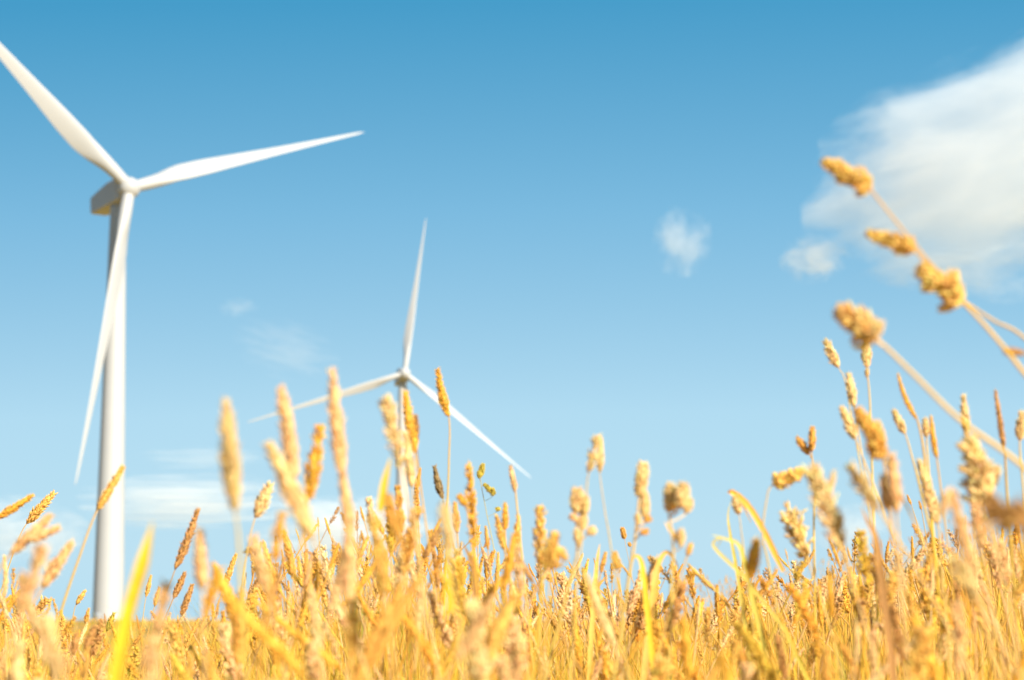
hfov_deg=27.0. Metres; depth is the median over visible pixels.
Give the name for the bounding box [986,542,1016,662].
grass stalk
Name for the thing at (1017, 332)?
grass stalk
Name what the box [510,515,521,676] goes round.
grass stalk
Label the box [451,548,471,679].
grass stalk
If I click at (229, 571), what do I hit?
grass stalk
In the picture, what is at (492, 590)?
grass stalk
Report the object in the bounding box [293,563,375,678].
grass stalk
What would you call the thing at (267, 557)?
grass stalk
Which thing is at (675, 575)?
grass stalk
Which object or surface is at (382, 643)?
grass stalk
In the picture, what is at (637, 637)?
grass stalk
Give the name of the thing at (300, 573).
grass stalk
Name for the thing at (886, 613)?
grass leaf
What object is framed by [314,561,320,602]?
grass stalk
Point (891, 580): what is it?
grass stalk
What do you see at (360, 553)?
grass stalk
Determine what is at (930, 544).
grass stalk
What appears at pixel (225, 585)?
grass stalk
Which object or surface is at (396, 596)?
grass stalk
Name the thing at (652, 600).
grass leaf
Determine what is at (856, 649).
grass stalk
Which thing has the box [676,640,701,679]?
grass stalk
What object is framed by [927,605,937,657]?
grass stalk
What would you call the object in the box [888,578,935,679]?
grass stalk
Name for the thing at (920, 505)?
grass stalk
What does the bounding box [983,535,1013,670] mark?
grass stalk
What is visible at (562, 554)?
grass stalk
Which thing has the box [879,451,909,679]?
grass stalk
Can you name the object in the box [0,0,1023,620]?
sky
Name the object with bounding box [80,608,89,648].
grass stalk
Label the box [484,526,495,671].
grass stalk
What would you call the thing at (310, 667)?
grass stalk
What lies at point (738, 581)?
grass leaf
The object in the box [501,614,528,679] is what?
grass stalk
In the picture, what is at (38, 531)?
grass stalk
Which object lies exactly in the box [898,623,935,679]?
grass stalk
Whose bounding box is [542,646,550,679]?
grass stalk
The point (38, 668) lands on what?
grass stalk
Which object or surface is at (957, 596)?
grass stalk
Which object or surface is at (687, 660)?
grass stalk
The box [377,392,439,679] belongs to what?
grass stalk
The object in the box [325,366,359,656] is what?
grass stalk
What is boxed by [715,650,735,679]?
grass stalk
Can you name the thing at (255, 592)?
grass stalk
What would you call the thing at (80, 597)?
grass stalk
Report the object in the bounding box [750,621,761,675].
grass stalk
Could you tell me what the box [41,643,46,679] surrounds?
grass stalk
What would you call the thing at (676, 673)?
grass stalk
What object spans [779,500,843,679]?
grass stalk
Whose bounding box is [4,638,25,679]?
grass stalk
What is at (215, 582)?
grass stalk
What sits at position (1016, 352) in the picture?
grass stalk
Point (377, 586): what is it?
grass stalk
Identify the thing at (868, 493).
grass stalk
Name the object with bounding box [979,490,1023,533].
grass stalk
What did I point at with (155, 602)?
grass stalk
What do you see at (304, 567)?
grass stalk
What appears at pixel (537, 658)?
grass stalk
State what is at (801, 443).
grass stalk
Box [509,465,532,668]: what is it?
grass stalk
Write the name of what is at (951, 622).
grass stalk
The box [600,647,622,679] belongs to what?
grass stalk
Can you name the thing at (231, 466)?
grass stalk
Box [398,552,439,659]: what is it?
grass stalk
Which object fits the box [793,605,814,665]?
grass stalk
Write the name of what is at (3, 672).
grass stalk
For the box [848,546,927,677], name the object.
grass stalk
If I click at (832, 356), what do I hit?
grass stalk
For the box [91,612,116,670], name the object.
grass stalk
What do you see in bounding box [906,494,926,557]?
grass stalk
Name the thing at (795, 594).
grass stalk
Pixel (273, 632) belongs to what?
grass stalk
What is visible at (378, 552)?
grass stalk
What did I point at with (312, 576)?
grass stalk
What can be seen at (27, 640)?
grass stalk
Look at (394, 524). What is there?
grass stalk
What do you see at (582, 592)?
grass stalk
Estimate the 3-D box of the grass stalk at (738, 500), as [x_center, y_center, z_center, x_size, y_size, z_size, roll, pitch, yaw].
[0.229,0.485,1.963,0.054,0.693,0.026,0,-8,0]
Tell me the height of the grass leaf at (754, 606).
0.642 m
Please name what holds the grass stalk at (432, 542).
on the ground at (115, 623)
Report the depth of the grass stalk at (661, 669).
1.46 m
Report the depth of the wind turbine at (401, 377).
685.92 m
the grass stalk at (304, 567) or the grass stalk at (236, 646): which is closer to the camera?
the grass stalk at (236, 646)
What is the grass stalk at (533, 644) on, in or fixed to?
on the ground at (115, 623)
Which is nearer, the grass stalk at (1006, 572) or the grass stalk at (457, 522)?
the grass stalk at (1006, 572)
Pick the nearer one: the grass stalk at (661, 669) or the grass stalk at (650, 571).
the grass stalk at (661, 669)
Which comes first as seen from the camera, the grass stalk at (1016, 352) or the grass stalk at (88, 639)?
the grass stalk at (1016, 352)
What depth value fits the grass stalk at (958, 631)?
1.43 m
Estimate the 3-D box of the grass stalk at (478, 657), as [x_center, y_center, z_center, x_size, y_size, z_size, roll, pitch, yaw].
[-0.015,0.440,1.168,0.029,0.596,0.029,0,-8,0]
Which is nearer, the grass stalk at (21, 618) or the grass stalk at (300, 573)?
the grass stalk at (21, 618)
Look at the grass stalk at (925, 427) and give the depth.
2.10 m
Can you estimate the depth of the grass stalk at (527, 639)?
2.37 m
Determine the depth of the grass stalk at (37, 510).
3.40 m
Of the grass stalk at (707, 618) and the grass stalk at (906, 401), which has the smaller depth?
the grass stalk at (906, 401)
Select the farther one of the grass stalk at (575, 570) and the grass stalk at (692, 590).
the grass stalk at (575, 570)
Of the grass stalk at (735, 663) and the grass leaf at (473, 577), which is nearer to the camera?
the grass leaf at (473, 577)
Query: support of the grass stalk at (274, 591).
on the ground at (115, 623)
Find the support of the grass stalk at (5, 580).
on the ground at (115, 623)
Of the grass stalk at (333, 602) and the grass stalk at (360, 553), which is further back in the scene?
the grass stalk at (360, 553)
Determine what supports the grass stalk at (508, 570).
on the ground at (115, 623)
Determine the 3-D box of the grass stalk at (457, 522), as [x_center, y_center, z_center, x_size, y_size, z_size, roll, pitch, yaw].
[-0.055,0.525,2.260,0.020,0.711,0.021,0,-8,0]
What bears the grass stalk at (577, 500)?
on the ground at (115, 623)
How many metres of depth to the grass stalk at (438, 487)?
2.60 m
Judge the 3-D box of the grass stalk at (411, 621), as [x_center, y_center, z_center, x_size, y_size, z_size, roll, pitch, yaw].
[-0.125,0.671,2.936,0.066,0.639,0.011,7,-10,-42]
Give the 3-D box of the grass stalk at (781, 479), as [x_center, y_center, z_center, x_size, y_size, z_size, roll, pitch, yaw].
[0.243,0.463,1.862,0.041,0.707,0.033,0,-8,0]
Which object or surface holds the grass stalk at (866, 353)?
on the ground at (115, 623)
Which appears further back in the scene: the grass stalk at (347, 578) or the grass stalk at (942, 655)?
the grass stalk at (942, 655)
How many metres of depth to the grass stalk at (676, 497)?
1.65 m
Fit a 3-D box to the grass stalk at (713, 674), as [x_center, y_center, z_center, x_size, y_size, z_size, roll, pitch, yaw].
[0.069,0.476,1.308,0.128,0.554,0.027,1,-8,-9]
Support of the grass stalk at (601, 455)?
on the ground at (115, 623)
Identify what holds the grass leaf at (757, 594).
on the ground at (115, 623)
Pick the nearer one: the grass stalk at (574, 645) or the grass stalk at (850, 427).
the grass stalk at (850, 427)
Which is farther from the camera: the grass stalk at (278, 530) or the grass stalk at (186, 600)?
the grass stalk at (186, 600)
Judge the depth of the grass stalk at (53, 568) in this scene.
1.80 m
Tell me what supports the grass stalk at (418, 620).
on the ground at (115, 623)
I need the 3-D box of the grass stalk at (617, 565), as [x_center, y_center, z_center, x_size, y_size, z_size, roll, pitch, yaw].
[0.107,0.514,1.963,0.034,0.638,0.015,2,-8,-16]
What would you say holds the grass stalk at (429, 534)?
on the ground at (115, 623)
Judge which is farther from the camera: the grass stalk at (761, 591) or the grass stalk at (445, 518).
the grass stalk at (761, 591)
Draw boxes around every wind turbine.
[0,43,363,620]
[248,220,530,592]
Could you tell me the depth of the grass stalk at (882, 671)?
1.81 m
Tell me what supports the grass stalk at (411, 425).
on the ground at (115, 623)
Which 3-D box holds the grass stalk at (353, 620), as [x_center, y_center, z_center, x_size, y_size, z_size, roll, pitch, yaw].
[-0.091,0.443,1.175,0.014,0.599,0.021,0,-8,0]
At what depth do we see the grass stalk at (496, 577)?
2.80 m
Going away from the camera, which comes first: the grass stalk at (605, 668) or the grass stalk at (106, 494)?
the grass stalk at (605, 668)
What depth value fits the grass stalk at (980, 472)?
1.55 m
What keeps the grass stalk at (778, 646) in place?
on the ground at (115, 623)
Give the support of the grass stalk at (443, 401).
on the ground at (115, 623)
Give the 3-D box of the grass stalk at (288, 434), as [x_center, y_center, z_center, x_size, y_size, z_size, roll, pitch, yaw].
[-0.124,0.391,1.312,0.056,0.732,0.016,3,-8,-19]
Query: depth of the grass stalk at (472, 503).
2.00 m
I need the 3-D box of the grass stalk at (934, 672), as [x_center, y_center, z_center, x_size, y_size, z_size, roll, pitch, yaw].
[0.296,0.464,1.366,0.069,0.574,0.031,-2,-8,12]
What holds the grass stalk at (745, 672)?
on the ground at (115, 623)
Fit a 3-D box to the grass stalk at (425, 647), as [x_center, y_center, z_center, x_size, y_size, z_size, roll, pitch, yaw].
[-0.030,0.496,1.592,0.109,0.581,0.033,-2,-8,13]
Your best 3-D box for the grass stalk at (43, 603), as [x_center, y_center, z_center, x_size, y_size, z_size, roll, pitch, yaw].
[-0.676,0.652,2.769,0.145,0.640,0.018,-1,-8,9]
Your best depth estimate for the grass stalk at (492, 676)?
1.53 m
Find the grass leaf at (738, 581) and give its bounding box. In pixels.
[727,505,750,662]
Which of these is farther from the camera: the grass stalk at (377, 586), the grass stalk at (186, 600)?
the grass stalk at (186, 600)
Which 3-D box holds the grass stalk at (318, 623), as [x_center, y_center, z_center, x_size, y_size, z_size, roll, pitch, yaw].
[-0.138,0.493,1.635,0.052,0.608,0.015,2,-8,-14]
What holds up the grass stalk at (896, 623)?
on the ground at (115, 623)
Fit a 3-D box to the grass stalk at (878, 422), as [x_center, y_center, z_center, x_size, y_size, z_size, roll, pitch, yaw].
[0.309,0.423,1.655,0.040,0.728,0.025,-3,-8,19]
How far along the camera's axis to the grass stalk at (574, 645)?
2.50 m
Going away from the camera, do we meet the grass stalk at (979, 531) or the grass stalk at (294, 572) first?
the grass stalk at (979, 531)
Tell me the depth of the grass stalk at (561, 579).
2.85 m
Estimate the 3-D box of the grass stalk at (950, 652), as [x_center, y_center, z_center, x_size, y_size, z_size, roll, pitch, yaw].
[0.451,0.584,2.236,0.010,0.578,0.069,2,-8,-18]
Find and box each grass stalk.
[0,489,57,591]
[0,493,35,519]
[0,512,61,569]
[0,537,74,664]
[0,541,49,677]
[0,590,20,622]
[0,594,11,609]
[0,654,9,678]
[2,554,8,679]
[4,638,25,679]
[5,594,51,662]
[15,575,55,679]
[15,598,25,634]
[22,638,31,678]
[31,662,42,679]
[32,609,65,679]
[41,464,125,677]
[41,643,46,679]
[67,589,86,639]
[67,631,79,679]
[71,625,98,679]
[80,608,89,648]
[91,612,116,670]
[134,575,152,679]
[138,507,200,679]
[139,586,159,672]
[139,634,167,679]
[144,571,186,679]
[153,578,174,637]
[159,584,194,679]
[167,651,191,679]
[185,565,225,679]
[192,526,208,679]
[197,553,237,670]
[204,650,219,679]
[210,561,262,679]
[216,396,248,679]
[217,622,243,679]
[219,553,270,678]
[220,590,309,679]
[229,586,247,679]
[230,587,259,675]
[231,480,273,676]
[246,593,349,676]
[247,531,286,679]
[248,573,281,675]
[249,638,267,676]
[255,511,287,679]
[260,439,370,679]
[261,539,306,674]
[271,601,295,679]
[271,610,278,679]
[275,384,322,679]
[277,424,326,679]
[283,529,307,676]
[290,544,306,648]
[293,562,315,639]
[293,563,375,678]
[295,556,307,626]
[301,638,321,679]
[302,554,308,679]
[302,561,336,667]
[304,584,325,679]
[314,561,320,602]
[316,543,344,671]
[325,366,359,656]
[328,535,369,679]
[338,524,358,679]
[342,597,362,679]
[352,603,390,679]
[354,573,376,679]
[357,591,401,679]
[363,574,423,679]
[365,496,399,678]
[365,515,398,679]
[367,583,403,667]
[375,525,441,677]
[375,556,383,679]
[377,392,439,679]
[379,546,413,679]
[382,492,424,679]
[385,494,395,679]
[385,549,392,679]
[386,518,440,676]
[387,505,423,679]
[394,485,413,673]
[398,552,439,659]
[400,613,445,679]
[401,389,441,665]
[402,429,429,679]
[406,605,417,679]
[413,588,422,679]
[414,478,425,674]
[416,468,421,679]
[426,587,461,678]
[428,530,452,678]
[432,465,466,598]
[432,549,449,679]
[434,563,515,679]
[435,366,449,662]
[437,499,464,679]
[443,622,463,675]
[444,593,498,679]
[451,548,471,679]
[452,501,465,679]
[456,460,479,647]
[461,595,493,679]
[467,549,482,643]
[470,587,520,678]
[476,463,503,599]
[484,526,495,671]
[485,630,496,679]
[492,655,514,679]
[494,514,530,679]
[494,552,499,614]
[499,533,516,610]
[501,502,509,664]
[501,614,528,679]
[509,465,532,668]
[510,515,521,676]
[513,543,528,679]
[521,548,546,663]
[521,616,533,678]
[528,629,535,673]
[531,543,568,679]
[532,503,546,679]
[533,646,544,673]
[540,530,563,679]
[541,553,583,643]
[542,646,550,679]
[544,484,598,679]
[555,596,609,679]
[556,570,569,679]
[570,433,603,679]
[571,606,576,679]
[571,612,582,670]
[578,580,613,663]
[580,551,606,678]
[583,572,627,679]
[591,641,609,679]
[596,437,628,679]
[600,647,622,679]
[600,649,608,679]
[610,551,630,679]
[612,459,652,679]
[618,648,623,676]
[620,526,641,644]
[620,554,658,679]
[623,568,641,630]
[632,593,643,679]
[648,651,671,679]
[651,542,693,678]
[653,634,661,657]
[659,580,687,656]
[663,480,693,679]
[669,561,704,678]
[671,664,686,679]
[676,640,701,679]
[680,614,693,679]
[686,567,705,674]
[702,606,713,672]
[704,663,719,679]
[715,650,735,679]
[716,569,778,663]
[727,489,784,677]
[728,596,740,650]
[730,637,763,679]
[730,649,738,676]
[732,536,761,671]
[732,621,776,679]
[735,661,753,679]
[739,604,762,679]
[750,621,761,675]
[762,465,803,679]
[774,634,788,679]
[775,583,813,666]
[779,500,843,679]
[785,582,837,679]
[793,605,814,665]
[795,425,817,679]
[799,641,814,679]
[800,461,881,679]
[806,627,814,678]
[816,585,823,655]
[820,156,1023,375]
[820,645,832,679]
[823,337,897,675]
[826,570,836,679]
[828,540,876,669]
[832,300,1023,469]
[832,635,860,679]
[838,405,924,676]
[845,370,897,676]
[845,458,974,679]
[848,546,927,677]
[853,406,974,678]
[853,617,860,679]
[855,528,883,679]
[860,343,879,667]
[866,622,878,679]
[868,554,888,608]
[869,619,932,679]
[875,419,905,651]
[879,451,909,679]
[879,569,898,679]
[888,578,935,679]
[889,602,906,679]
[891,408,963,679]
[896,374,948,679]
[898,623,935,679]
[904,593,921,629]
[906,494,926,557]
[908,614,944,679]
[915,457,952,679]
[918,500,927,545]
[921,415,948,678]
[921,537,931,620]
[926,595,980,679]
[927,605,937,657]
[929,415,961,679]
[936,485,999,679]
[937,613,952,667]
[945,554,1023,679]
[946,641,952,662]
[950,581,967,679]
[950,599,969,679]
[955,433,1020,679]
[959,393,983,679]
[964,531,1011,675]
[965,301,1023,338]
[968,500,1006,679]
[969,595,1002,679]
[971,599,977,679]
[978,572,1023,679]
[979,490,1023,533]
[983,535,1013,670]
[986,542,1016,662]
[994,389,1020,660]
[997,537,1023,673]
[1003,347,1023,356]
[1011,653,1023,679]
[1015,409,1023,500]
[1015,527,1023,558]
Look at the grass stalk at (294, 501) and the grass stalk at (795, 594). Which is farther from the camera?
the grass stalk at (795, 594)
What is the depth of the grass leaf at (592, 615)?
2.30 m
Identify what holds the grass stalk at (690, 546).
on the ground at (115, 623)
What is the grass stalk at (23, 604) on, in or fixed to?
on the ground at (115, 623)
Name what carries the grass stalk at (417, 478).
on the ground at (115, 623)
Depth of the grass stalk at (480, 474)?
2.70 m
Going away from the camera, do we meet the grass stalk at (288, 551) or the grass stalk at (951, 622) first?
the grass stalk at (951, 622)
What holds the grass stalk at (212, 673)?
on the ground at (115, 623)
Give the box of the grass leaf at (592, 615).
[587,544,599,679]
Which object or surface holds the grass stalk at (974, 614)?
on the ground at (115, 623)
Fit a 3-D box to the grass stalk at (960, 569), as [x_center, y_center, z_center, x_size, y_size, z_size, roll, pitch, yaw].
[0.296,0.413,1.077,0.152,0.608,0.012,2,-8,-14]
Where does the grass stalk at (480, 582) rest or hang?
on the ground at (115, 623)
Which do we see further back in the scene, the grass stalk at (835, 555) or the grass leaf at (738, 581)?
the grass stalk at (835, 555)
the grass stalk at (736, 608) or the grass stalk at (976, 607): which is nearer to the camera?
the grass stalk at (976, 607)
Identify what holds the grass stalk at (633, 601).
on the ground at (115, 623)
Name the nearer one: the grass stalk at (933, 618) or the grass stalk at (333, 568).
the grass stalk at (933, 618)
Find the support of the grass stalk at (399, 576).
on the ground at (115, 623)
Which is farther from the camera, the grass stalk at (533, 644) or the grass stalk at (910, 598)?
the grass stalk at (533, 644)
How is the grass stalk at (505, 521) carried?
on the ground at (115, 623)
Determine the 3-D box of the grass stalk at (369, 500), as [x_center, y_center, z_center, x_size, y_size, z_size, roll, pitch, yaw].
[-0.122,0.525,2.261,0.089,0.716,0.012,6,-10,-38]
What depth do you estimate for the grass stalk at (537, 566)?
2.86 m
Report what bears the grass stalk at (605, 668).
on the ground at (115, 623)
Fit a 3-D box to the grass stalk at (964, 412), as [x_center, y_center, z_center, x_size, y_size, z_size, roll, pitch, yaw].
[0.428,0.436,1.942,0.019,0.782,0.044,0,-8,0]
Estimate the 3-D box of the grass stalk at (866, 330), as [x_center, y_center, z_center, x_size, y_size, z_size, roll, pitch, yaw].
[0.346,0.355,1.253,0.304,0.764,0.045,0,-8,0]
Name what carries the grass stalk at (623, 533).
on the ground at (115, 623)
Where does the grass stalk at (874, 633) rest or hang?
on the ground at (115, 623)
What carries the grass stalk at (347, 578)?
on the ground at (115, 623)
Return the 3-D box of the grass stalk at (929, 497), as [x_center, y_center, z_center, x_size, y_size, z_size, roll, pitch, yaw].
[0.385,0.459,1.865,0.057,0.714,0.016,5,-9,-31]
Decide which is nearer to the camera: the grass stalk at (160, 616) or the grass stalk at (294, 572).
the grass stalk at (160, 616)
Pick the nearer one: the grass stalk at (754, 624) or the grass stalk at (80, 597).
the grass stalk at (754, 624)
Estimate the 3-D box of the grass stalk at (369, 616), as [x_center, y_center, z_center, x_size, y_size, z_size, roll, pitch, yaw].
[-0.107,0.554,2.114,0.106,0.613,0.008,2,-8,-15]
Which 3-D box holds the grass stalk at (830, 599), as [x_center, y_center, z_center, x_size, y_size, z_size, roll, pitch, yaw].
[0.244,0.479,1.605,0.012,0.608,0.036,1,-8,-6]
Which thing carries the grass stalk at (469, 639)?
on the ground at (115, 623)
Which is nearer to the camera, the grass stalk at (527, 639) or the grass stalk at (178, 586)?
the grass stalk at (527, 639)
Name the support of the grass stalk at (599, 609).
on the ground at (115, 623)
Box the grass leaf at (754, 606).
[713,535,767,674]
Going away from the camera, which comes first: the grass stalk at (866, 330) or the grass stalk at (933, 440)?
the grass stalk at (866, 330)
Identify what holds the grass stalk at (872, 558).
on the ground at (115, 623)
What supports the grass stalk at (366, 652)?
on the ground at (115, 623)
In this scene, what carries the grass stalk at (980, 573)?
on the ground at (115, 623)
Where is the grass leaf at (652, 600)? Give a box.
[641,550,679,679]
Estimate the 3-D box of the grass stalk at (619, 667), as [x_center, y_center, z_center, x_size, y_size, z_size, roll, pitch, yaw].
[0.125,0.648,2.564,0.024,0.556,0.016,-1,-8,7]
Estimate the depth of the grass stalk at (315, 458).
1.60 m
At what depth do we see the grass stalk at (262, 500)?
2.20 m
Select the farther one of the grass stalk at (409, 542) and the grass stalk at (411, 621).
the grass stalk at (411, 621)
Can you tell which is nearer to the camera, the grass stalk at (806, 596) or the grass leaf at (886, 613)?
the grass leaf at (886, 613)
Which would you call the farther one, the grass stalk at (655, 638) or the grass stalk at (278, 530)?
the grass stalk at (655, 638)
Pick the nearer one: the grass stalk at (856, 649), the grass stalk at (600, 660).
the grass stalk at (856, 649)
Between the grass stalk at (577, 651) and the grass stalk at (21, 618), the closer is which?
the grass stalk at (577, 651)
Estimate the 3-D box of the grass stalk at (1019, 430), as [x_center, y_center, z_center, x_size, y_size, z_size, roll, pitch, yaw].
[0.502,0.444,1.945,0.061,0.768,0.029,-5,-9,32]
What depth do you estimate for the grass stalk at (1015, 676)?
1.43 m
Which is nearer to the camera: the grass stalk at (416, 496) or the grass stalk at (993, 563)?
the grass stalk at (993, 563)
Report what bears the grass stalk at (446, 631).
on the ground at (115, 623)
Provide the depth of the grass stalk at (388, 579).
1.81 m
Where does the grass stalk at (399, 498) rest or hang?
on the ground at (115, 623)
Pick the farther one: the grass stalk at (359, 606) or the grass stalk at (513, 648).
the grass stalk at (359, 606)
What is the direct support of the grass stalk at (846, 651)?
on the ground at (115, 623)
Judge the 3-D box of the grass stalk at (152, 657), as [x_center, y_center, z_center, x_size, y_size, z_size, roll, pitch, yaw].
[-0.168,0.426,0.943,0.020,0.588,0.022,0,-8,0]
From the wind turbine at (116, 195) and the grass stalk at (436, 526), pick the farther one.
the wind turbine at (116, 195)
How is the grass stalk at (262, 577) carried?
on the ground at (115, 623)
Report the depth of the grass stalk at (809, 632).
3.00 m
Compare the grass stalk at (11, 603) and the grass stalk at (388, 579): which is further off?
the grass stalk at (11, 603)
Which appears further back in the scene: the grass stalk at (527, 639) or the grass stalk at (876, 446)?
the grass stalk at (527, 639)
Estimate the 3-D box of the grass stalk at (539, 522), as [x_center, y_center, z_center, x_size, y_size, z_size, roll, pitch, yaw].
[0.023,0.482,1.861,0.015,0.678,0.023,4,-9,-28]
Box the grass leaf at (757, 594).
[712,537,808,679]
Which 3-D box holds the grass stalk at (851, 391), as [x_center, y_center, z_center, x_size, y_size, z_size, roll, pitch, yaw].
[0.364,0.435,2.051,0.073,0.816,0.025,-1,-8,6]
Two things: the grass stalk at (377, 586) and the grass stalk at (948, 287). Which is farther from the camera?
the grass stalk at (377, 586)
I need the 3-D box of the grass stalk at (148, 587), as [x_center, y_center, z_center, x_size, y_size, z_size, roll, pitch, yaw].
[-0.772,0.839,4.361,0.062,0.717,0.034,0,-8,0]
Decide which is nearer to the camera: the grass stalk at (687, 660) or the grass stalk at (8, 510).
the grass stalk at (687, 660)
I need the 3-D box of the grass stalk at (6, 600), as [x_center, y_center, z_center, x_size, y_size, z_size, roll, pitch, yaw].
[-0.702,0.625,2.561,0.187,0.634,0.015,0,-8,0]
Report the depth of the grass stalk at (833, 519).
1.45 m
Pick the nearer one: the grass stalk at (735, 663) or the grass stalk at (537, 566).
the grass stalk at (735, 663)
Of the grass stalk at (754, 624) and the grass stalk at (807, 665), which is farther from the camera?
the grass stalk at (807, 665)
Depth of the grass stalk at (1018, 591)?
1.81 m
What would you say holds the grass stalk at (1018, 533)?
on the ground at (115, 623)
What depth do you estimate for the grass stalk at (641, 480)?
1.80 m
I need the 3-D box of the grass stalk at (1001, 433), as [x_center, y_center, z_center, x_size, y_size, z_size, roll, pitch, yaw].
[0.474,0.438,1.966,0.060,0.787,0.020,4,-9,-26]
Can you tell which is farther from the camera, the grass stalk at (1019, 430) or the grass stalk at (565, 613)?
the grass stalk at (565, 613)
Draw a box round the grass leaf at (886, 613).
[861,506,897,679]
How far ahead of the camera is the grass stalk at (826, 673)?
1.44 m
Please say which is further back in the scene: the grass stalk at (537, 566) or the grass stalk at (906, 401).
the grass stalk at (537, 566)
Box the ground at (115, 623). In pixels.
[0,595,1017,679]
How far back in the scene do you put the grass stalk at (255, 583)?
2.75 m
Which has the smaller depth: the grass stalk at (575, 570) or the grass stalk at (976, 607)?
the grass stalk at (976, 607)
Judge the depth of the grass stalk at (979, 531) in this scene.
1.50 m
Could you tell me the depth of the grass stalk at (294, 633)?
1.54 m
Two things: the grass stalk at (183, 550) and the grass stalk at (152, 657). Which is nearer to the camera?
the grass stalk at (152, 657)
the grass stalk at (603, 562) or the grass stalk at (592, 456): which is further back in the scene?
the grass stalk at (603, 562)
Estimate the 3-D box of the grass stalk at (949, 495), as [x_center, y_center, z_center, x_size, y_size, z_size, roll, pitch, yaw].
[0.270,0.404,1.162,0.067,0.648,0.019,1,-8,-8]
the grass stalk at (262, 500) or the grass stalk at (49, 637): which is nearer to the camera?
the grass stalk at (49, 637)
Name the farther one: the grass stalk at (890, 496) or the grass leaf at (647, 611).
the grass leaf at (647, 611)
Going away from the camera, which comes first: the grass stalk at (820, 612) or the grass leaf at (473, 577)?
the grass leaf at (473, 577)
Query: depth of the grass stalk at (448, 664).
1.89 m
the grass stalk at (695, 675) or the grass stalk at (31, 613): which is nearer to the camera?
the grass stalk at (31, 613)
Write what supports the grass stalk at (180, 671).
on the ground at (115, 623)
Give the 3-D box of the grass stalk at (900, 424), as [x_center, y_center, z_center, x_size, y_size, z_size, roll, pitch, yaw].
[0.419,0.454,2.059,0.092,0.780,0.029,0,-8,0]
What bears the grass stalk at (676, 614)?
on the ground at (115, 623)
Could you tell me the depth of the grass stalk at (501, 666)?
1.22 m
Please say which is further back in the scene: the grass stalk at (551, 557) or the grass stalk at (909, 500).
the grass stalk at (909, 500)
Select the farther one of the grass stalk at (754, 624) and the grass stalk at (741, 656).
the grass stalk at (754, 624)
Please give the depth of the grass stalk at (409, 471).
1.80 m
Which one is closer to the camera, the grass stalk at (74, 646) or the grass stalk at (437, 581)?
the grass stalk at (74, 646)
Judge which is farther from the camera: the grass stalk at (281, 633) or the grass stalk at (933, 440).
the grass stalk at (281, 633)
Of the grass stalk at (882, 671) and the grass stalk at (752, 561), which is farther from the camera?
the grass stalk at (882, 671)
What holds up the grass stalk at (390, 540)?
on the ground at (115, 623)
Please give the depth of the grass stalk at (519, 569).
1.73 m
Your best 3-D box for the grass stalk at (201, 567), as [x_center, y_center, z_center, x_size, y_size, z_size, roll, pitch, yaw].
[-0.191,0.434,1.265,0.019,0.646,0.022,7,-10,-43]
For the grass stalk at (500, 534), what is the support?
on the ground at (115, 623)
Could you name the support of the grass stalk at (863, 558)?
on the ground at (115, 623)
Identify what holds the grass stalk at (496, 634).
on the ground at (115, 623)
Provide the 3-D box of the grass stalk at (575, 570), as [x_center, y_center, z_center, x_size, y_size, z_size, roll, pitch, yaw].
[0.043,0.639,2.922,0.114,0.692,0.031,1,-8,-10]
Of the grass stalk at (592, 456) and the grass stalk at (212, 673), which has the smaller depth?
the grass stalk at (212, 673)
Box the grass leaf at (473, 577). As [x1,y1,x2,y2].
[462,542,479,648]
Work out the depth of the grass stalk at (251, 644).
2.78 m
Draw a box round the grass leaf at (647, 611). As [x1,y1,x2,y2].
[633,554,654,668]
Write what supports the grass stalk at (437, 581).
on the ground at (115, 623)
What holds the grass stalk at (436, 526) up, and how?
on the ground at (115, 623)
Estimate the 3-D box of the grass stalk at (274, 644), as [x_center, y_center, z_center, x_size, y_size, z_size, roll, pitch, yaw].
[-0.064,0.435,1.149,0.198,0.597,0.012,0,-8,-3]
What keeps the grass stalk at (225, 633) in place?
on the ground at (115, 623)
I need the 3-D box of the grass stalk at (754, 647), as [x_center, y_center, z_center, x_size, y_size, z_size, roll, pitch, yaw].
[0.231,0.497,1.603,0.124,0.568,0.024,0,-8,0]

